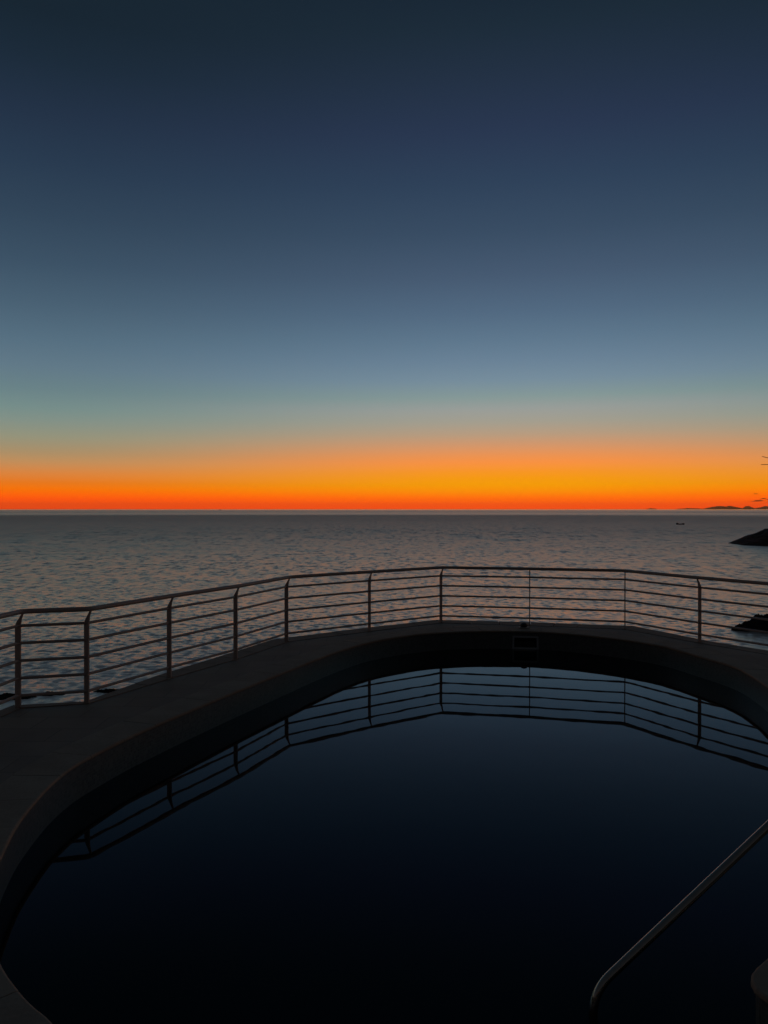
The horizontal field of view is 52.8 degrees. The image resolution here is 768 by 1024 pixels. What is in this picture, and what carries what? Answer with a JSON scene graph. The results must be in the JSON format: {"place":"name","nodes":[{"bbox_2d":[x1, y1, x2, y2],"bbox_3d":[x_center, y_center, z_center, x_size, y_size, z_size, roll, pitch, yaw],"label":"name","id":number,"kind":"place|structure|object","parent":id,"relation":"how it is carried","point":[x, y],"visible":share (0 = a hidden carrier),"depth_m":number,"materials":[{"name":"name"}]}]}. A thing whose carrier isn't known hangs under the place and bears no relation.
{"place":"outdoors","nodes":[
{"label":"outdoors","id":0,"kind":"place"},
{"bbox_2d":[0,509,767,709],"bbox_3d":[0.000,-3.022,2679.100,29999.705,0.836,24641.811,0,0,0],"label":"sea","id":1,"kind":"structure","parent":0,"point":[54,558],"depth_m":101.38,"materials":[{"name":"beige liquid"}]},
{"bbox_2d":[0,693,36,699],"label":"sea rock","id":2,"kind":"object","parent":1,"relation":"in","point":[3,696],"visible":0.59,"depth_m":32.73,"materials":[{"name":"black stone"}]},
{"bbox_2d":[93,689,117,692],"bbox_3d":[-12.103,7.904,34.068,1.832,0.251,0.818,0,0,0],"label":"sea rock","id":3,"kind":"object","parent":1,"relation":"in","point":[105,690],"visible":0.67,"depth_m":34.00,"materials":[{"name":"black stone"}]},
{"bbox_2d":[731,622,756,631],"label":"sea rock","id":4,"kind":"object","parent":1,"relation":"in","point":[746,625],"visible":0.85,"depth_m":51.20,"materials":[{"name":"black stone"}]},
{"bbox_2d":[737,614,767,630],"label":"sea rock","id":5,"kind":"object","parent":1,"relation":"in","point":[762,625],"visible":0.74,"depth_m":51.45,"materials":[{"name":"black stone"}]},
{"bbox_2d":[0,623,767,783],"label":"terrace floor","id":6,"kind":"structure","parent":0,"point":[28,736],"depth_m":8.19,"materials":[{"name":"grey concrete"}]},
{"bbox_2d":[0,627,767,1023],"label":"swimming pool","id":7,"kind":"structure","parent":6,"relation":"in","point":[38,795],"depth_m":8.42,"materials":[{"name":"stone"}]},
{"bbox_2d":[0,649,767,1023],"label":"pool water","id":8,"kind":"structure","parent":7,"relation":"in","point":[492,837],"depth_m":5.17,"materials":[{"name":"black liquid"}]},
{"bbox_2d":[518,623,529,627],"bbox_3d":[2.402,1.946,13.278,0.190,0.087,0.130,0,0,0],"label":"deck lamp","id":9,"kind":"object","parent":7,"relation":"on","point":[523,625],"visible":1,"depth_m":13.23,"materials":[{"name":"plastic"}]},
{"bbox_2d":[588,820,767,1016],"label":"grab rail","id":10,"kind":"object","parent":7,"relation":"attached to","point":[632,954],"visible":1,"depth_m":3.73,"materials":[{"name":"silver metal"}]},
{"bbox_2d":[0,0,767,508],"label":"sky","id":11,"kind":"structure","parent":0,"point":[255,254],"materials":[{"name":"blue"}]},
{"bbox_2d":[704,506,742,508],"bbox_3d":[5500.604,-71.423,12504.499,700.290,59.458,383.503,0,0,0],"label":"distant island","id":12,"kind":"structure","parent":0,"point":[724,507],"depth_m":12402.26,"materials":[{"name":"grey stone"}]},
{"bbox_2d":[729,529,767,545],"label":"headland","id":13,"kind":"structure","parent":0,"point":[759,538],"depth_m":172.86,"materials":[{"name":"black stone"}]},
{"bbox_2d":[748,498,767,501],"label":"cloud","id":14,"kind":"structure","parent":0,"point":[758,500],"depth_m":14516.27,"materials":[{"name":"brown"}]},
{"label":"terrace retaining wall","id":15,"kind":"structure","parent":0,"visible":0},
{"bbox_2d":[0,620,767,716],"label":"terrace edging","id":16,"kind":"object","parent":15,"relation":"on","point":[245,652],"visible":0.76,"depth_m":11.73,"materials":[{"name":"stone"}]},
{"bbox_2d":[0,566,767,706],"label":"railing","id":17,"kind":"object","parent":16,"relation":"on","point":[18,660],"visible":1,"depth_m":11.28,"materials":[{"name":"black metal"}]}
]}

